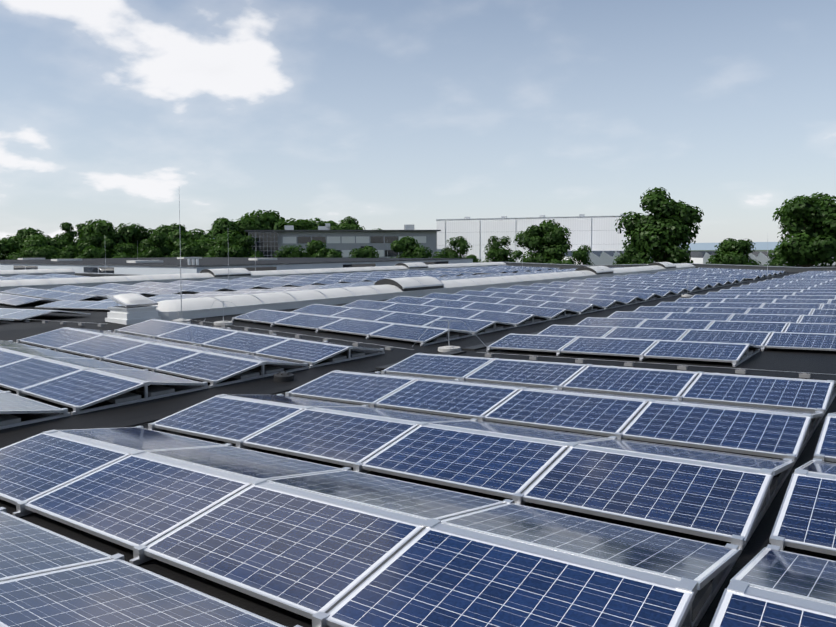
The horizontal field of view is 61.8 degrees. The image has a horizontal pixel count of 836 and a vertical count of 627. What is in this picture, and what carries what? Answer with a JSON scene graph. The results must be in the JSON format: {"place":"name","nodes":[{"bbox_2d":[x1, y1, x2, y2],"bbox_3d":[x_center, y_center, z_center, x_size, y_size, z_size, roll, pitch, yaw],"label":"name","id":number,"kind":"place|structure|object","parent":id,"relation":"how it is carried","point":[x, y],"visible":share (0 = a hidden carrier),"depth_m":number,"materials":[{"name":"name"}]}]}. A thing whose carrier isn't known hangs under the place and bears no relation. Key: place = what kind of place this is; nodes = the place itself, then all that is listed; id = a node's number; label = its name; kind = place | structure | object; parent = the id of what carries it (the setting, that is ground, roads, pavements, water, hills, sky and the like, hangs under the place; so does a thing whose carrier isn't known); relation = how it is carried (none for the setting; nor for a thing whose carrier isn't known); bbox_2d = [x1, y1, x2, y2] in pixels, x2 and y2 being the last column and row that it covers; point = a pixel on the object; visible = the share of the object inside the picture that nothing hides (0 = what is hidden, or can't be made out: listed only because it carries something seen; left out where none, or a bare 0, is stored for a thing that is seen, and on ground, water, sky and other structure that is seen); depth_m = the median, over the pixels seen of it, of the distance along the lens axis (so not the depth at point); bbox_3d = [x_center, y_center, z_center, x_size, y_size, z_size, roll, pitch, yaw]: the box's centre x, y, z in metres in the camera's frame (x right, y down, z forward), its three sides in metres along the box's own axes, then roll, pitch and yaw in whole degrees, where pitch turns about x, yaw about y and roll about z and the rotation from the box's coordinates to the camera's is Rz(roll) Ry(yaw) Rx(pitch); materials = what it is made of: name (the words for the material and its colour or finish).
{"place":"outdoors","nodes":[
{"label":"outdoors","id":0,"kind":"place"},
{"bbox_2d":[204,300,254,325],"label":"conductor bridge","id":1,"kind":"structure","parent":0,"point":[228,323],"depth_m":18.86,"materials":[{"name":"concrete"}]},
{"bbox_2d":[245,223,440,257],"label":"office building","id":2,"kind":"structure","parent":0,"point":[271,242],"depth_m":172.82,"materials":[{"name":"grey metal"}]},
{"bbox_2d":[6,250,773,256],"bbox_3d":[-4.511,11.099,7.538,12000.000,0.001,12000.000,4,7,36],"label":"ground","id":3,"kind":"structure","parent":0,"point":[710,250],"depth_m":2572.80,"materials":[{"name":"grey plant"}]},
{"bbox_2d":[9,254,23,259],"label":"bush","id":4,"kind":"object","parent":3,"relation":"on","point":[15,256],"visible":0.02,"depth_m":105.62,"materials":[{"name":"green plant"}]},
{"bbox_2d":[0,227,51,259],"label":"tree","id":5,"kind":"object","parent":3,"relation":"on","point":[11,244],"visible":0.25,"depth_m":175.39,"materials":[{"name":"green plant"}]},
{"bbox_2d":[6,238,57,259],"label":"tree","id":6,"kind":"object","parent":3,"relation":"on","point":[38,243],"visible":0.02,"depth_m":150.43,"materials":[{"name":"green plant"}]},
{"bbox_2d":[21,247,52,258],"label":"tree","id":7,"kind":"object","parent":3,"relation":"on","point":[33,252],"visible":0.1,"depth_m":119.92,"materials":[{"name":"green plant"}]},
{"bbox_2d":[21,234,73,253],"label":"tree","id":8,"kind":"object","parent":3,"relation":"on","point":[61,242],"visible":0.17,"depth_m":171.80,"materials":[{"name":"green plant"}]},
{"bbox_2d":[43,245,85,258],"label":"tree","id":9,"kind":"object","parent":3,"relation":"on","point":[70,252],"visible":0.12,"depth_m":150.63,"materials":[{"name":"green plant"}]},
{"bbox_2d":[59,222,77,245],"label":"tree","id":10,"kind":"object","parent":3,"relation":"on","point":[67,227],"visible":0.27,"depth_m":192.31,"materials":[{"name":"green plant"}]},
{"bbox_2d":[71,223,87,251],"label":"tree","id":11,"kind":"object","parent":3,"relation":"on","point":[79,226],"visible":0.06,"depth_m":186.92,"materials":[{"name":"green plant"}]},
{"bbox_2d":[81,245,102,258],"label":"tree","id":12,"kind":"object","parent":3,"relation":"on","point":[92,251],"visible":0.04,"depth_m":122.05,"materials":[{"name":"green plant"}]},
{"bbox_2d":[74,233,117,258],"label":"tree","id":13,"kind":"object","parent":3,"relation":"on","point":[94,239],"visible":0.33,"depth_m":150.72,"materials":[{"name":"green plant"}]},
{"bbox_2d":[78,219,144,254],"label":"tree","id":14,"kind":"object","parent":3,"relation":"on","point":[124,234],"visible":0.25,"depth_m":174.84,"materials":[{"name":"green plant"}]},
{"bbox_2d":[112,252,131,257],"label":"bush","id":15,"kind":"object","parent":3,"relation":"on","point":[124,255],"visible":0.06,"depth_m":120.40,"materials":[{"name":"green plant"}]},
{"bbox_2d":[113,243,144,257],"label":"tree","id":16,"kind":"object","parent":3,"relation":"on","point":[130,248],"visible":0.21,"depth_m":149.16,"materials":[{"name":"green plant"}]},
{"bbox_2d":[133,223,155,247],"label":"tree","id":17,"kind":"object","parent":3,"relation":"on","point":[145,232],"visible":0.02,"depth_m":181.56,"materials":[{"name":"green plant"}]},
{"bbox_2d":[136,246,162,257],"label":"tree","id":18,"kind":"object","parent":3,"relation":"on","point":[152,253],"visible":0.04,"depth_m":120.93,"materials":[{"name":"green plant"}]},
{"bbox_2d":[139,231,171,257],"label":"tree","id":19,"kind":"object","parent":3,"relation":"on","point":[156,240],"visible":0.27,"depth_m":152.29,"materials":[{"name":"green plant"}]},
{"bbox_2d":[153,223,189,255],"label":"tree","id":20,"kind":"object","parent":3,"relation":"on","point":[173,232],"visible":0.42,"depth_m":174.21,"materials":[{"name":"green plant"}]},
{"bbox_2d":[169,243,201,256],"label":"tree","id":21,"kind":"object","parent":3,"relation":"on","point":[190,250],"visible":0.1,"depth_m":121.39,"materials":[{"name":"green plant"}]},
{"bbox_2d":[167,238,206,256],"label":"tree","id":22,"kind":"object","parent":3,"relation":"on","point":[179,243],"visible":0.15,"depth_m":152.04,"materials":[{"name":"green plant"}]},
{"bbox_2d":[184,228,236,254],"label":"tree","id":23,"kind":"object","parent":3,"relation":"on","point":[201,238],"visible":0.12,"depth_m":171.97,"materials":[{"name":"green plant"}]},
{"bbox_2d":[206,244,244,256],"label":"tree","id":24,"kind":"object","parent":3,"relation":"on","point":[220,251],"visible":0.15,"depth_m":125.33,"materials":[{"name":"green plant"}]},
{"bbox_2d":[206,233,244,255],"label":"tree","id":25,"kind":"object","parent":3,"relation":"on","point":[225,240],"visible":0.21,"depth_m":151.09,"materials":[{"name":"green plant"}]},
{"bbox_2d":[204,217,257,251],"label":"tree","id":26,"kind":"object","parent":3,"relation":"on","point":[236,229],"visible":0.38,"depth_m":202.79,"materials":[{"name":"green plant"}]},
{"bbox_2d":[237,234,267,257],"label":"tree","id":27,"kind":"object","parent":3,"relation":"on","point":[244,244],"visible":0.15,"depth_m":159.12,"materials":[{"name":"green plant"}]},
{"bbox_2d":[236,209,310,229],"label":"tree","id":28,"kind":"object","parent":3,"relation":"on","point":[270,220],"visible":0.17,"depth_m":226.39,"materials":[{"name":"green plant"}]},
{"bbox_2d":[273,244,300,257],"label":"tree","id":29,"kind":"object","parent":3,"relation":"on","point":[285,252],"visible":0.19,"depth_m":119.48,"materials":[{"name":"green plant"}]},
{"bbox_2d":[291,240,327,257],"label":"tree","id":30,"kind":"object","parent":3,"relation":"on","point":[313,248],"visible":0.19,"depth_m":134.42,"materials":[{"name":"green plant"}]},
{"bbox_2d":[293,218,339,229],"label":"tree","id":31,"kind":"object","parent":3,"relation":"on","point":[313,225],"visible":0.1,"depth_m":236.42,"materials":[{"name":"green plant"}]},
{"bbox_2d":[318,247,342,257],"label":"bush","id":32,"kind":"object","parent":3,"relation":"on","point":[331,253],"visible":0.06,"depth_m":121.80,"materials":[{"name":"green plant"}]},
{"bbox_2d":[323,216,364,229],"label":"tree","id":33,"kind":"object","parent":3,"relation":"on","point":[349,223],"visible":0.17,"depth_m":239.20,"materials":[{"name":"green plant"}]},
{"bbox_2d":[349,245,378,257],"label":"bush","id":34,"kind":"object","parent":3,"relation":"on","point":[367,252],"visible":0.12,"depth_m":123.43,"materials":[{"name":"green plant"}]},
{"bbox_2d":[390,236,432,257],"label":"tree","id":35,"kind":"object","parent":3,"relation":"on","point":[408,246],"visible":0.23,"depth_m":127.39,"materials":[{"name":"green plant"}]},
{"bbox_2d":[0,270,835,626],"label":"roof slab","id":36,"kind":"structure","parent":3,"relation":"on","point":[816,364],"depth_m":11.22,"materials":[{"name":"grey concrete"}]},
{"bbox_2d":[0,268,74,276],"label":"skylight strip","id":37,"kind":"object","parent":36,"relation":"on","point":[35,272],"visible":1,"depth_m":55.09,"materials":[{"name":"white plastic"}]},
{"bbox_2d":[0,273,87,279],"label":"pv block","id":38,"kind":"structure","parent":36,"relation":"on","point":[23,276],"depth_m":51.28,"materials":[{"name":"blue glass"}]},
{"bbox_2d":[24,319,104,326],"bbox_3d":[-9.992,0.234,19.035,5.600,0.079,0.090,1,5,36],"label":"conductor","id":39,"kind":"object","parent":36,"relation":"on","point":[80,323],"visible":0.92,"depth_m":18.61,"materials":[{"name":"grey plastic"}]},
{"bbox_2d":[105,293,160,324],"bbox_3d":[-7.889,-0.092,19.303,1.050,0.897,1.050,4,7,36],"label":"smoke vent hatch","id":40,"kind":"object","parent":36,"relation":"on","point":[136,308],"visible":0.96,"depth_m":19.00,"materials":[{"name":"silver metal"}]},
{"bbox_2d":[172,200,190,321],"bbox_3d":[-6.482,-1.585,19.034,0.480,3.700,0.480,6,8,36],"label":"lightning rod","id":41,"kind":"object","parent":36,"relation":"on","point":[183,320],"visible":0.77,"depth_m":19.10,"materials":[{"name":"metal"}]},
{"bbox_2d":[0,257,473,275],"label":"raised roof","id":42,"kind":"structure","parent":36,"relation":"on","point":[135,266],"depth_m":62.47,"materials":[{"name":"grey"}]},
{"bbox_2d":[0,262,507,291],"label":"skylight strip","id":43,"kind":"object","parent":36,"relation":"on","point":[202,275],"visible":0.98,"depth_m":44.80,"materials":[{"name":"translucent white plastic"},{"name":"aluminium"}]},
{"bbox_2d":[0,265,560,305],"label":"pv block","id":44,"kind":"structure","parent":36,"relation":"on","point":[19,296],"depth_m":38.93,"materials":[{"name":"blue glass"}]},
{"bbox_2d":[274,371,293,381],"bbox_3d":[-2.291,1.069,11.900,0.340,0.125,0.340,6,8,36],"label":"roof vent","id":45,"kind":"object","parent":36,"relation":"on","point":[284,376],"visible":1,"depth_m":11.78,"materials":[{"name":"grey metal"}]},
{"bbox_2d":[180,318,412,349],"bbox_3d":[-3.481,0.480,17.299,8.400,0.079,0.090,5,8,36],"label":"conductor","id":46,"kind":"object","parent":36,"relation":"on","point":[300,336],"visible":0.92,"depth_m":16.83,"materials":[{"name":"grey plastic"}]},
{"bbox_2d":[0,267,624,320],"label":"skylight","id":47,"kind":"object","parent":36,"relation":"on","point":[8,314],"depth_m":29.12,"materials":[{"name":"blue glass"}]},
{"bbox_2d":[0,275,731,429],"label":"solar panels","id":48,"kind":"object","parent":36,"relation":"on","point":[76,383],"depth_m":14.81,"materials":[{"name":"blue glass"}]},
{"bbox_2d":[119,311,632,427],"bbox_3d":[7.833,-0.072,24.014,0.871,0.035,45.215,1,5,36],"label":"cable tray","id":49,"kind":"object","parent":36,"relation":"on","point":[472,348],"visible":0.1,"depth_m":14.54,"materials":[{"name":"grey metal"}]},
{"bbox_2d":[0,292,835,626],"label":"solar panels","id":50,"kind":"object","parent":36,"relation":"on","point":[328,546],"depth_m":5.55,"materials":[{"name":"blue glass"}]},
{"bbox_2d":[151,262,695,319],"bbox_3d":[8.553,-2.273,42.253,1.700,0.930,55.700,4,7,36],"label":"skylight strip","id":51,"kind":"object","parent":36,"relation":"on","point":[381,289],"visible":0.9,"depth_m":27.13,"materials":[{"name":"translucent white plastic"},{"name":"aluminium"}]},
{"bbox_2d":[412,320,486,351],"bbox_3d":[0.665,0.484,15.213,1.628,0.666,0.509,1,5,36],"label":"lightning rod","id":52,"kind":"object","parent":36,"relation":"on","point":[447,348],"visible":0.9,"depth_m":15.13,"materials":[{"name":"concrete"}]},
{"bbox_2d":[478,352,835,377],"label":"conductor","id":53,"kind":"object","parent":36,"relation":"on","point":[737,370],"visible":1,"depth_m":11.93,"materials":[{"name":"grey plastic"}]},
{"bbox_2d":[479,262,835,272],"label":"roof parapet","id":54,"kind":"structure","parent":36,"relation":"on","point":[725,266],"depth_m":64.37,"materials":[{"name":"grey concrete"}]},
{"bbox_2d":[681,270,692,296],"bbox_3d":[12.152,-1.403,31.420,0.480,1.300,0.480,6,8,36],"label":"lightning rod","id":55,"kind":"object","parent":36,"relation":"on","point":[686,295],"visible":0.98,"depth_m":31.37,"materials":[{"name":"concrete"}]},
{"bbox_2d":[625,267,786,284],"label":"solar panels","id":56,"kind":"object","parent":36,"relation":"on","point":[733,275],"depth_m":49.33,"materials":[{"name":"blue glass"}]},
{"bbox_2d":[710,412,835,626],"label":"solar panels","id":57,"kind":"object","parent":36,"relation":"on","point":[773,584],"depth_m":4.00,"materials":[{"name":"blue glass"}]},
{"bbox_2d":[718,271,835,291],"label":"solar panels","id":58,"kind":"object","parent":36,"relation":"on","point":[816,281],"depth_m":35.36,"materials":[{"name":"blue glass"}]},
{"bbox_2d":[416,251,450,257],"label":"bushes","id":59,"kind":"object","parent":3,"relation":"on","point":[440,255],"visible":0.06,"depth_m":126.17,"materials":[{"name":"green plant"}]},
{"bbox_2d":[441,236,471,257],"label":"tree","id":60,"kind":"object","parent":3,"relation":"on","point":[461,242],"visible":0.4,"depth_m":138.50,"materials":[{"name":"green plant"}]},
{"bbox_2d":[466,254,482,262],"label":"bush","id":61,"kind":"object","parent":3,"relation":"on","point":[475,259],"visible":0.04,"depth_m":104.47,"materials":[{"name":"green plant"}]},
{"bbox_2d":[483,236,516,261],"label":"tree","id":62,"kind":"object","parent":3,"relation":"on","point":[496,253],"visible":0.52,"depth_m":134.28,"materials":[{"name":"green plant"}]},
{"bbox_2d":[511,250,536,262],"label":"bushes","id":63,"kind":"object","parent":3,"relation":"on","point":[516,254],"visible":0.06,"depth_m":119.56,"materials":[{"name":"green plant"}]},
{"bbox_2d":[513,219,571,262],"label":"tree","id":64,"kind":"object","parent":3,"relation":"on","point":[548,240],"visible":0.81,"depth_m":146.78,"materials":[{"name":"green plant"}]},
{"bbox_2d":[547,259,572,264],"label":"bushes","id":65,"kind":"object","parent":3,"relation":"on","point":[555,261],"depth_m":103.11,"materials":[{"name":"green plant"}]},
{"bbox_2d":[563,245,594,264],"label":"tree","id":66,"kind":"object","parent":3,"relation":"on","point":[580,254],"visible":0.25,"depth_m":126.47,"materials":[{"name":"green plant"}]},
{"bbox_2d":[535,251,624,264],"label":"building","id":67,"kind":"structure","parent":3,"relation":"on","point":[602,257],"depth_m":185.19,"materials":[{"name":"silver metal"}]},
{"bbox_2d":[612,246,652,264],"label":"tree","id":68,"kind":"object","parent":3,"relation":"on","point":[622,259],"visible":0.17,"depth_m":123.83,"materials":[{"name":"green plant"}]},
{"bbox_2d":[615,187,703,263],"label":"tree","id":69,"kind":"object","parent":3,"relation":"on","point":[662,233],"visible":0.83,"depth_m":145.29,"materials":[{"name":"green plant"}]},
{"bbox_2d":[705,238,760,265],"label":"tree","id":70,"kind":"object","parent":3,"relation":"on","point":[732,252],"visible":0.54,"depth_m":135.66,"materials":[{"name":"green plant"}]},
{"bbox_2d":[764,257,788,266],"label":"bush","id":71,"kind":"object","parent":3,"relation":"on","point":[779,261],"visible":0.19,"depth_m":127.40,"materials":[{"name":"green plant"}]},
{"bbox_2d":[768,192,835,266],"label":"tree","id":72,"kind":"object","parent":3,"relation":"on","point":[809,224],"visible":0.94,"depth_m":143.52,"materials":[{"name":"green plant"}]},
{"bbox_2d":[0,0,835,242],"label":"sky","id":73,"kind":"structure","parent":0,"point":[382,114],"materials":[{"name":"blue"}]},
{"bbox_2d":[436,213,646,261],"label":"warehouse hall","id":74,"kind":"structure","parent":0,"point":[597,233],"depth_m":222.95,"materials":[{"name":"silver metal"}]},
{"bbox_2d":[649,251,773,265],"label":"building","id":75,"kind":"structure","parent":0,"point":[700,257],"depth_m":190.16,"materials":[{"name":"silver metal"}]},
{"bbox_2d":[679,242,780,249],"bbox_3d":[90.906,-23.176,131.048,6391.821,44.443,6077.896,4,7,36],"label":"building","id":76,"kind":"structure","parent":0,"point":[757,245],"depth_m":2928.04,"materials":[{"name":"white metal"}]},
{"bbox_2d":[767,250,767,279],"bbox_3d":[22.219,-3.562,44.354,0.480,3.100,0.480,1,5,36],"label":"lightning rod","id":77,"kind":"object","parent":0,"point":[767,264],"visible":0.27,"depth_m":44.38,"materials":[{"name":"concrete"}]},
{"bbox_2d":[773,252,835,266],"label":"building","id":78,"kind":"structure","parent":0,"point":[833,264],"depth_m":198.25,"materials":[{"name":"silver metal"}]}
]}

